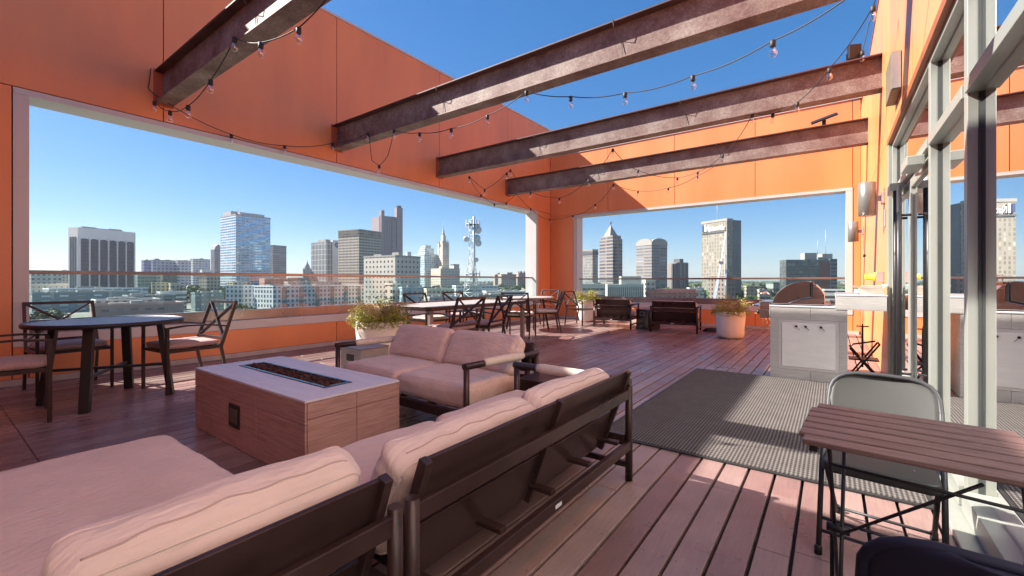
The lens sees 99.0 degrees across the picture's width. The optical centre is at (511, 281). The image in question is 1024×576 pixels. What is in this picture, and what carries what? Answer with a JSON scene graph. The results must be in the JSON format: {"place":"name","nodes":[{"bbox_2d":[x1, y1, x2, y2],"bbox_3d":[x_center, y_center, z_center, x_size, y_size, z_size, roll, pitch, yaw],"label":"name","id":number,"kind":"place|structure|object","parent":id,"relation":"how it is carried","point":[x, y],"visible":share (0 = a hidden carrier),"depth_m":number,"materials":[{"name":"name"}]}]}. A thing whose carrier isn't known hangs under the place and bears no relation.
{"place":"outdoors","nodes":[
{"label":"outdoors","id":0,"kind":"place"},
{"bbox_2d":[29,290,139,312],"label":"building","id":1,"kind":"structure","parent":0,"point":[76,295],"depth_m":315.60,"materials":[{"name":"concrete"}]},
{"bbox_2d":[42,286,147,293],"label":"building","id":2,"kind":"structure","parent":0,"point":[143,290],"depth_m":389.72,"materials":[{"name":"concrete"}]},
{"bbox_2d":[91,297,160,302],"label":"building","id":3,"kind":"structure","parent":0,"point":[119,299],"depth_m":274.62,"materials":[{"name":"concrete"}]},
{"bbox_2d":[89,300,184,316],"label":"building","id":4,"kind":"structure","parent":0,"point":[139,307],"depth_m":249.42,"materials":[{"name":"concrete"}]},
{"bbox_2d":[122,293,176,300],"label":"building","id":5,"kind":"structure","parent":0,"point":[166,297],"depth_m":314.65,"materials":[{"name":"concrete"}]},
{"bbox_2d":[151,282,167,293],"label":"building","id":6,"kind":"structure","parent":0,"point":[158,286],"depth_m":463.78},
{"bbox_2d":[156,290,186,308],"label":"building","id":7,"kind":"structure","parent":0,"point":[181,296],"depth_m":340.12,"materials":[{"name":"concrete"}]},
{"bbox_2d":[190,290,223,310],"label":"building","id":8,"kind":"structure","parent":0,"point":[200,300],"depth_m":325.37,"materials":[{"name":"concrete"}]},
{"bbox_2d":[225,284,253,309],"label":"apartment building","id":9,"kind":"structure","parent":0,"point":[243,294],"depth_m":314.24,"materials":[{"name":"concrete"}]},
{"bbox_2d":[253,284,363,308],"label":"apartment building","id":10,"kind":"structure","parent":0,"point":[266,296],"depth_m":321.99,"materials":[{"name":"concrete"}]},
{"bbox_2d":[284,280,341,284],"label":"building","id":11,"kind":"structure","parent":0,"point":[312,282],"depth_m":394.56,"materials":[{"name":"concrete"}]},
{"bbox_2d":[363,252,420,303],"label":"office block","id":12,"kind":"structure","parent":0,"point":[396,263],"depth_m":340.73,"materials":[{"name":"concrete"}]},
{"bbox_2d":[384,281,400,302],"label":"building","id":13,"kind":"structure","parent":0,"point":[391,287],"depth_m":251.96,"materials":[{"name":"concrete"}]},
{"bbox_2d":[398,285,422,301],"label":"building","id":14,"kind":"structure","parent":0,"point":[411,289],"depth_m":248.19,"materials":[{"name":"concrete"}]},
{"bbox_2d":[424,287,454,300],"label":"building","id":15,"kind":"structure","parent":0,"point":[429,292],"depth_m":385.44,"materials":[{"name":"concrete"}]},
{"bbox_2d":[38,296,859,335],"bbox_3d":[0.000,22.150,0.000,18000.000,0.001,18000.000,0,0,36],"label":"ground","id":16,"kind":"structure","parent":0,"point":[79,314],"depth_m":308.18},
{"bbox_2d":[29,274,61,283],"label":"building","id":17,"kind":"structure","parent":16,"relation":"on","point":[45,278],"depth_m":571.95,"materials":[{"name":"concrete"}]},
{"bbox_2d":[29,283,67,291],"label":"building","id":18,"kind":"structure","parent":16,"relation":"on","point":[35,287],"depth_m":427.11,"materials":[{"name":"concrete"}]},
{"bbox_2d":[68,226,134,287],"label":"office tower","id":19,"kind":"structure","parent":16,"relation":"on","point":[93,249],"depth_m":436.79,"materials":[{"name":"concrete"}]},
{"bbox_2d":[135,275,159,287],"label":"building","id":20,"kind":"structure","parent":16,"relation":"on","point":[143,280],"depth_m":526.27,"materials":[{"name":"concrete"}]},
{"bbox_2d":[151,259,174,271],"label":"hospital block","id":21,"kind":"structure","parent":16,"relation":"on","point":[157,265],"depth_m":631.06,"materials":[{"name":"concrete"}]},
{"bbox_2d":[160,275,176,289],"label":"building","id":22,"kind":"structure","parent":16,"relation":"on","point":[169,278],"depth_m":544.85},
{"bbox_2d":[175,260,190,287],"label":"hospital block","id":23,"kind":"structure","parent":16,"relation":"on","point":[183,266],"depth_m":646.16,"materials":[{"name":"concrete"}]},
{"bbox_2d":[190,258,209,285],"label":"hospital block","id":24,"kind":"structure","parent":16,"relation":"on","point":[197,265],"depth_m":766.06,"materials":[{"name":"concrete"}]},
{"bbox_2d":[197,275,219,290],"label":"building","id":25,"kind":"structure","parent":16,"relation":"on","point":[212,283],"depth_m":483.78,"materials":[{"name":"concrete"}]},
{"bbox_2d":[211,244,219,272],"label":"office tower","id":26,"kind":"structure","parent":16,"relation":"on","point":[215,258],"depth_m":903.73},
{"bbox_2d":[220,209,270,287],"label":"office tower","id":27,"kind":"structure","parent":16,"relation":"on","point":[244,242],"depth_m":657.76,"materials":[{"name":"blue glass"}]},
{"bbox_2d":[270,245,286,278],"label":"office tower","id":28,"kind":"structure","parent":16,"relation":"on","point":[278,259],"depth_m":909.43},
{"bbox_2d":[259,278,317,284],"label":"building","id":29,"kind":"structure","parent":16,"relation":"on","point":[272,281],"depth_m":441.83,"materials":[{"name":"concrete"}]},
{"bbox_2d":[311,239,337,281],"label":"office tower","id":30,"kind":"structure","parent":16,"relation":"on","point":[324,256],"depth_m":628.63,"materials":[{"name":"concrete"}]},
{"bbox_2d":[338,229,381,284],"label":"office tower","id":31,"kind":"structure","parent":16,"relation":"on","point":[355,246],"depth_m":569.53,"materials":[{"name":"beige concrete"}]},
{"bbox_2d":[372,205,402,254],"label":"office tower","id":32,"kind":"structure","parent":16,"relation":"on","point":[390,228],"depth_m":772.93,"materials":[{"name":"concrete"}]},
{"bbox_2d":[413,245,437,287],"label":"office tower","id":33,"kind":"structure","parent":16,"relation":"on","point":[428,259],"depth_m":707.23,"materials":[{"name":"white glass"}]},
{"bbox_2d":[438,221,448,267],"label":"ornate tower","id":34,"kind":"structure","parent":16,"relation":"on","point":[443,251],"depth_m":706.24,"materials":[{"name":"beige stone"}]},
{"bbox_2d":[431,266,459,287],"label":"ornate annex","id":35,"kind":"object","parent":16,"relation":"on","point":[444,271],"visible":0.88,"depth_m":670.34,"materials":[{"name":"beige stone"}]},
{"bbox_2d":[463,216,481,296],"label":"antenna mast","id":36,"kind":"object","parent":16,"relation":"on","point":[477,229],"visible":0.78,"depth_m":114.67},
{"bbox_2d":[148,280,844,299],"bbox_3d":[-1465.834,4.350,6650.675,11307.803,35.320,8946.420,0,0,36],"label":"distant woods","id":37,"kind":"object","parent":16,"relation":"on","point":[690,284],"visible":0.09,"depth_m":634.04,"materials":[{"name":"green plant"}]},
{"bbox_2d":[498,272,515,286],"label":"institution","id":38,"kind":"structure","parent":16,"relation":"on","point":[508,282],"depth_m":805.84,"materials":[{"name":"beige concrete"}]},
{"bbox_2d":[515,271,525,285],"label":"institution","id":39,"kind":"structure","parent":16,"relation":"on","point":[520,281],"depth_m":823.35,"materials":[{"name":"beige concrete"}]},
{"bbox_2d":[583,249,597,283],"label":"office tower","id":40,"kind":"structure","parent":16,"relation":"on","point":[590,263],"depth_m":565.00,"materials":[{"name":"concrete"}]},
{"bbox_2d":[599,221,621,283],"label":"office tower","id":41,"kind":"structure","parent":16,"relation":"on","point":[610,253],"depth_m":526.05,"materials":[{"name":"concrete"}]},
{"bbox_2d":[636,238,667,288],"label":"office tower","id":42,"kind":"structure","parent":16,"relation":"on","point":[651,258],"depth_m":547.16,"materials":[{"name":"concrete"}]},
{"bbox_2d":[667,259,687,288],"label":"office tower","id":43,"kind":"structure","parent":16,"relation":"on","point":[677,268],"depth_m":563.70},
{"bbox_2d":[713,233,726,297],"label":"mobile crane","id":44,"kind":"object","parent":16,"relation":"on","point":[717,281],"visible":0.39,"depth_m":299.48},
{"bbox_2d":[701,216,740,297],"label":"office tower","id":45,"kind":"structure","parent":16,"relation":"on","point":[713,233],"depth_m":478.44,"materials":[{"name":"concrete"}]},
{"bbox_2d":[708,275,736,298],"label":"brick midrise","id":46,"kind":"structure","parent":16,"relation":"on","point":[731,287],"depth_m":333.05,"materials":[{"name":"beige concrete"}]},
{"bbox_2d":[29,0,877,281],"label":"sky","id":47,"kind":"structure","parent":0,"point":[171,192],"materials":[{"name":"blue"}]},
{"bbox_2d":[452,284,498,295],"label":"building","id":48,"kind":"structure","parent":0,"point":[487,287],"depth_m":427.37,"materials":[{"name":"concrete"}]},
{"bbox_2d":[0,317,957,575],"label":"deck floor","id":49,"kind":"structure","parent":0,"point":[605,522],"depth_m":2.54,"materials":[{"name":"wood"}]},
{"bbox_2d":[0,333,52,422],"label":"patio chair","id":50,"kind":"object","parent":49,"relation":"on","point":[21,364],"visible":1,"depth_m":3.55,"materials":[{"name":"brown metal"}]},
{"bbox_2d":[22,300,113,397],"bbox_3d":[-4.791,0.689,4.716,0.704,0.926,0.600,0,0,33],"label":"patio chair","id":51,"kind":"object","parent":49,"relation":"on","point":[72,344],"visible":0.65,"depth_m":4.68,"materials":[{"name":"brown metal"}]},
{"bbox_2d":[18,315,183,413],"bbox_3d":[-3.923,0.765,4.258,1.172,0.776,1.172,0,0,36],"label":"round table","id":52,"kind":"object","parent":49,"relation":"on","point":[88,326],"visible":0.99,"depth_m":4.06,"materials":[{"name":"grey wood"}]},
{"bbox_2d":[140,300,237,394],"bbox_3d":[-3.553,0.689,4.843,0.600,0.926,0.704,0,0,30],"label":"patio chair","id":53,"kind":"object","parent":49,"relation":"on","point":[197,343],"visible":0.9,"depth_m":4.71,"materials":[{"name":"brown metal"}]},
{"bbox_2d":[0,435,402,575],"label":"outdoor sofa","id":54,"kind":"object","parent":49,"relation":"on","point":[163,505],"visible":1,"depth_m":1.06,"materials":[{"name":"fabric"}]},
{"bbox_2d":[0,0,551,387],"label":"wall","id":55,"kind":"structure","parent":49,"relation":"on","point":[95,59],"depth_m":6.66,"materials":[{"name":"orange paint"}]},
{"bbox_2d":[153,0,330,108],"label":"steel beam","id":56,"kind":"structure","parent":55,"relation":"attached to","point":[190,66],"depth_m":4.70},
{"bbox_2d":[151,43,232,122],"bbox_3d":[-3.721,-2.097,4.988,2.526,0.534,0.087,0,0,37],"label":"string light","id":57,"kind":"object","parent":56,"relation":"hanging from","point":[188,107],"visible":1,"depth_m":4.76,"materials":[{"name":"black plastic"}]},
{"bbox_2d":[231,0,325,58],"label":"string light","id":58,"kind":"object","parent":56,"relation":"hanging from","point":[260,43],"visible":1,"depth_m":3.89,"materials":[{"name":"black plastic"}]},
{"bbox_2d":[29,270,532,332],"bbox_3d":[-2.455,0.236,9.176,0.060,0.722,10.380,0,0,36],"label":"glass railing","id":59,"kind":"object","parent":55,"relation":"on","point":[262,313],"visible":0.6,"depth_m":7.01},
{"bbox_2d":[331,0,841,152],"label":"steel beam","id":60,"kind":"structure","parent":55,"relation":"attached to","point":[663,28],"depth_m":5.04,"materials":[{"name":"metal"}]},
{"bbox_2d":[148,68,368,148],"bbox_3d":[-3.552,-2.413,6.474,1.091,0.773,2.651,0,0,36],"label":"string light","id":61,"kind":"object","parent":60,"relation":"hanging from","point":[284,146],"visible":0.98,"depth_m":6.70,"materials":[{"name":"black plastic"}]},
{"bbox_2d":[395,90,528,139],"bbox_3d":[-0.790,-2.202,6.143,2.525,0.324,0.147,0,0,36],"label":"string light","id":62,"kind":"object","parent":60,"relation":"hanging from","point":[486,116],"visible":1,"depth_m":6.00,"materials":[{"name":"black plastic"}]},
{"bbox_2d":[528,0,844,105],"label":"string light","id":63,"kind":"object","parent":60,"relation":"hanging from","point":[772,42],"visible":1,"depth_m":4.07,"materials":[{"name":"black plastic"}]},
{"bbox_2d":[436,53,881,178],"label":"steel beam","id":64,"kind":"structure","parent":55,"relation":"attached to","point":[856,78],"depth_m":6.77,"materials":[{"name":"metal"}]},
{"bbox_2d":[612,118,750,180],"bbox_3d":[3.265,-2.211,7.884,2.212,0.362,2.385,0,0,36],"label":"string light","id":65,"kind":"object","parent":64,"relation":"hanging from","point":[697,172],"visible":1,"depth_m":8.24,"materials":[{"name":"black plastic"}]},
{"bbox_2d":[751,0,877,123],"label":"string light","id":66,"kind":"object","parent":64,"relation":"hanging from","point":[872,10],"visible":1,"depth_m":5.06,"materials":[{"name":"black plastic"}]},
{"bbox_2d":[846,43,862,60],"bbox_3d":[4.378,-2.910,5.594,0.175,0.220,0.082,0,0,21],"label":"flood light","id":67,"kind":"object","parent":64,"relation":"on","point":[853,51],"visible":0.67,"depth_m":5.57,"materials":[{"name":"black metal"}]},
{"bbox_2d":[505,117,867,196],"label":"steel beam","id":68,"kind":"structure","parent":55,"relation":"attached to","point":[837,135],"depth_m":9.05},
{"bbox_2d":[195,356,398,464],"bbox_3d":[-1.637,0.905,3.224,1.640,0.489,0.681,0,0,36],"label":"fire pit","id":69,"kind":"object","parent":49,"relation":"on","point":[270,410],"visible":0.98,"depth_m":2.86,"materials":[{"name":"brown wood"}]},
{"bbox_2d":[341,344,388,368],"bbox_3d":[-1.592,0.925,4.734,0.360,0.450,0.360,0,0,36],"label":"side table","id":70,"kind":"object","parent":49,"relation":"on","point":[351,353],"visible":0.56,"depth_m":4.62,"materials":[{"name":"brown"}]},
{"bbox_2d":[342,290,415,354],"bbox_3d":[-1.780,0.639,5.944,0.983,1.022,1.028,0,0,36],"label":"planter","id":71,"kind":"object","parent":49,"relation":"on","point":[384,321],"visible":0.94,"depth_m":5.73,"materials":[{"name":"ceramic"}]},
{"bbox_2d":[402,293,450,322],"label":"patio chair","id":72,"kind":"object","parent":49,"relation":"on","point":[421,318],"visible":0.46,"depth_m":8.11,"materials":[{"name":"brown metal"}]},
{"bbox_2d":[334,324,538,415],"bbox_3d":[-0.678,0.787,3.747,1.658,0.726,0.864,0,0,38],"label":"outdoor sofa","id":73,"kind":"object","parent":49,"relation":"on","point":[435,366],"visible":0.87,"depth_m":3.51,"materials":[{"name":"fabric"}]},
{"bbox_2d":[383,299,525,338],"bbox_3d":[-0.916,0.770,7.920,1.088,0.760,2.740,0,0,33],"label":"dining table","id":74,"kind":"object","parent":49,"relation":"on","point":[430,307],"visible":0.52,"depth_m":7.60,"materials":[{"name":"grey metal"}]},
{"bbox_2d":[424,296,485,330],"bbox_3d":[-0.830,0.689,6.451,0.704,0.926,0.600,0,0,39],"label":"patio chair","id":75,"kind":"object","parent":49,"relation":"on","point":[454,325],"visible":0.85,"depth_m":6.34,"materials":[{"name":"brown metal"}]},
{"bbox_2d":[441,291,483,330],"bbox_3d":[-1.030,0.689,9.127,0.704,0.926,0.600,0,0,42],"label":"patio chair","id":76,"kind":"object","parent":49,"relation":"on","point":[468,315],"visible":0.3,"depth_m":9.10,"materials":[{"name":"brown metal"}]},
{"bbox_2d":[338,361,632,575],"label":"outdoor sofa","id":77,"kind":"object","parent":49,"relation":"on","point":[460,476],"visible":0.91,"depth_m":1.67,"materials":[{"name":"fabric"}]},
{"bbox_2d":[459,295,512,333],"bbox_3d":[-0.411,0.689,7.111,0.704,0.926,0.600,0,0,23],"label":"patio chair","id":78,"kind":"object","parent":49,"relation":"on","point":[491,322],"visible":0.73,"depth_m":6.97,"materials":[{"name":"brown metal"}]},
{"bbox_2d":[501,292,535,338],"bbox_3d":[0.138,0.689,8.986,0.600,0.926,0.704,0,0,16],"label":"patio chair","id":79,"kind":"object","parent":49,"relation":"on","point":[529,314],"visible":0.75,"depth_m":8.79,"materials":[{"name":"brown metal"}]},
{"bbox_2d":[503,296,553,331],"bbox_3d":[0.369,0.764,10.411,1.240,0.779,1.240,0,0,36],"label":"round table","id":80,"kind":"object","parent":49,"relation":"on","point":[533,297],"visible":0.71,"depth_m":10.02,"materials":[{"name":"grey metal"}]},
{"bbox_2d":[520,372,562,390],"bbox_3d":[0.278,0.925,3.192,0.360,0.450,0.360,0,0,36],"label":"side table","id":81,"kind":"object","parent":49,"relation":"on","point":[529,381],"visible":0.05,"depth_m":3.13,"materials":[{"name":"brown metal"}]},
{"bbox_2d":[529,290,559,327],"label":"patio chair","id":82,"kind":"object","parent":49,"relation":"on","point":[542,291],"visible":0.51,"depth_m":11.37,"materials":[{"name":"brown metal"}]},
{"bbox_2d":[533,291,564,332],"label":"patio chair","id":83,"kind":"object","parent":49,"relation":"on","point":[549,311],"visible":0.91,"depth_m":9.79,"materials":[{"name":"brown metal"}]},
{"bbox_2d":[562,291,594,325],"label":"patio chair","id":84,"kind":"object","parent":49,"relation":"on","point":[582,309],"visible":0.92,"depth_m":11.53,"materials":[{"name":"brown metal"}]},
{"bbox_2d":[574,288,601,321],"bbox_3d":[2.145,0.668,12.439,0.870,0.964,0.900,0,0,15],"label":"planter","id":85,"kind":"object","parent":49,"relation":"on","point":[588,314],"visible":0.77,"depth_m":12.22,"materials":[{"name":"ceramic"}]},
{"bbox_2d":[594,299,638,328],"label":"lounge chair","id":86,"kind":"object","parent":49,"relation":"on","point":[616,309],"visible":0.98,"depth_m":10.84,"materials":[{"name":"brown metal"}]},
{"bbox_2d":[636,308,659,329],"bbox_3d":[3.307,0.915,10.628,0.400,0.470,0.400,0,0,-29],"label":"side table","id":87,"kind":"object","parent":49,"relation":"on","point":[642,318],"visible":0.79,"depth_m":10.50,"materials":[{"name":"brown metal"}]},
{"bbox_2d":[650,301,701,333],"bbox_3d":[3.770,0.798,10.062,1.022,0.704,0.825,0,0,28],"label":"lounge chair","id":88,"kind":"object","parent":49,"relation":"on","point":[676,312],"visible":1,"depth_m":9.77,"materials":[{"name":"brown metal"}]},
{"bbox_2d":[550,97,861,334],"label":"back wall","id":89,"kind":"structure","parent":49,"relation":"on","point":[832,172],"depth_m":11.15,"materials":[{"name":"orange paint"}]},
{"bbox_2d":[580,277,844,304],"bbox_3d":[4.735,0.256,11.603,6.530,0.682,0.060,0,0,36],"label":"glass railing","id":90,"kind":"object","parent":89,"relation":"on","point":[696,300],"visible":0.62,"depth_m":11.62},
{"bbox_2d":[711,293,751,338],"bbox_3d":[4.436,0.690,8.845,0.866,0.920,0.768,0,0,4],"label":"planter","id":91,"kind":"object","parent":49,"relation":"on","point":[730,323],"visible":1,"depth_m":8.66,"materials":[{"name":"ceramic"}]},
{"bbox_2d":[610,368,933,509],"bbox_3d":[2.272,1.142,3.951,1.850,0.012,3.030,0,0,36],"label":"entrance mat","id":92,"kind":"object","parent":49,"relation":"on","point":[751,421],"visible":0.54,"depth_m":3.46,"materials":[{"name":"fabric"}]},
{"bbox_2d":[770,294,887,382],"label":"grill island","id":93,"kind":"structure","parent":49,"relation":"on","point":[809,342],"depth_m":5.00,"materials":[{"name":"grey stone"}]},
{"bbox_2d":[753,281,834,317],"bbox_3d":[3.476,0.225,5.402,0.830,0.450,0.665,0,0,36],"label":"gas grill","id":94,"kind":"object","parent":93,"relation":"in","point":[802,291],"visible":0.98,"depth_m":5.15,"materials":[{"name":"metal"}]},
{"bbox_2d":[849,284,887,294],"bbox_3d":[3.991,0.093,4.897,0.312,0.112,0.221,0,0,25],"label":"open carton","id":95,"kind":"object","parent":93,"relation":"on","point":[870,290],"visible":0.93,"depth_m":4.83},
{"bbox_2d":[848,340,880,371],"bbox_3d":[4.180,0.918,5.188,0.300,0.476,0.310,0,0,36],"label":"folding stool","id":96,"kind":"object","parent":49,"relation":"on","point":[864,359],"visible":0.78,"depth_m":5.12,"materials":[{"name":"black metal"}]},
{"bbox_2d":[814,371,948,554],"bbox_3d":[1.592,0.790,1.890,0.414,0.733,0.494,0,0,42],"label":"folding chair","id":97,"kind":"object","parent":49,"relation":"on","point":[894,394],"visible":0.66,"depth_m":1.89,"materials":[{"name":"paint"}]},
{"bbox_2d":[860,0,954,373],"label":"wall","id":98,"kind":"structure","parent":49,"relation":"on","point":[911,29],"depth_m":5.06,"materials":[{"name":"orange paint"}]},
{"bbox_2d":[848,221,863,241],"bbox_3d":[6.800,-0.980,8.655,0.245,0.400,0.172,0,0,36],"label":"wall lamp","id":99,"kind":"object","parent":98,"relation":"attached to","point":[854,231],"visible":1,"depth_m":8.61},
{"bbox_2d":[858,181,884,216],"bbox_3d":[4.290,-0.980,5.225,0.245,0.400,0.172,0,0,36],"label":"wall lamp","id":100,"kind":"object","parent":98,"relation":"attached to","point":[868,198],"visible":1,"depth_m":5.18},
{"bbox_2d":[864,271,883,281],"bbox_3d":[4.375,-0.050,5.287,0.178,0.130,0.120,0,0,36],"label":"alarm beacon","id":101,"kind":"object","parent":98,"relation":"attached to","point":[877,276],"visible":1,"depth_m":5.24,"materials":[{"name":"yellow plastic"}]},
{"bbox_2d":[886,50,901,106],"bbox_3d":[3.559,-1.880,4.083,0.073,0.340,0.486,0,0,36],"label":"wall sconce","id":102,"kind":"object","parent":98,"relation":"attached to","point":[894,78],"depth_m":3.90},
{"bbox_2d":[799,403,1023,575],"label":"folding table","id":103,"kind":"object","parent":49,"relation":"on","point":[989,454],"visible":1,"depth_m":1.23,"materials":[{"name":"brown wood"}]},
{"bbox_2d":[855,536,1023,575],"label":"folding chair","id":104,"kind":"object","parent":49,"relation":"on","point":[894,556],"visible":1,"depth_m":0.73,"materials":[{"name":"metal"}]},
{"bbox_2d":[887,0,1023,564],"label":"window wall","id":105,"kind":"structure","parent":49,"relation":"on","point":[955,191],"depth_m":2.12,"materials":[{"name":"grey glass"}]},
{"bbox_2d":[887,179,909,376],"bbox_3d":[3.793,0.106,4.312,0.170,2.028,1.080,0,0,36],"label":"door","id":106,"kind":"structure","parent":105,"relation":"in","point":[891,190],"depth_m":4.06,"materials":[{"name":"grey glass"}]},
{"bbox_2d":[896,154,927,382],"bbox_3d":[3.153,0.106,3.436,0.170,2.028,1.070,0,0,36],"label":"door","id":107,"kind":"structure","parent":105,"relation":"in","point":[916,164],"depth_m":3.62,"materials":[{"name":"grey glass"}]},
{"bbox_2d":[458,292,524,297],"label":"building","id":108,"kind":"structure","parent":0,"point":[490,294],"depth_m":247.84,"materials":[{"name":"concrete"}]},
{"bbox_2d":[583,282,604,295],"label":"building","id":109,"kind":"structure","parent":0,"point":[599,287],"depth_m":380.62,"materials":[{"name":"concrete"}]},
{"bbox_2d":[605,276,643,296],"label":"slotted building","id":110,"kind":"structure","parent":0,"point":[631,288],"depth_m":298.76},
{"bbox_2d":[645,289,696,297],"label":"building","id":111,"kind":"structure","parent":0,"point":[682,293],"depth_m":297.77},
{"bbox_2d":[744,285,761,296],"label":"building","id":112,"kind":"structure","parent":0,"point":[750,290],"depth_m":429.74,"materials":[{"name":"concrete"}]},
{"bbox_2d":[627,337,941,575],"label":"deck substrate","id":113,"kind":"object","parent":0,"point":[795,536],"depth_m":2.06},
{"bbox_2d":[780,230,836,299],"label":"glass block","id":114,"kind":"structure","parent":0,"point":[812,265],"depth_m":416.74,"materials":[{"name":"glass"}]},
{"bbox_2d":[822,289,844,300],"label":"building","id":115,"kind":"structure","parent":0,"point":[829,294],"depth_m":258.81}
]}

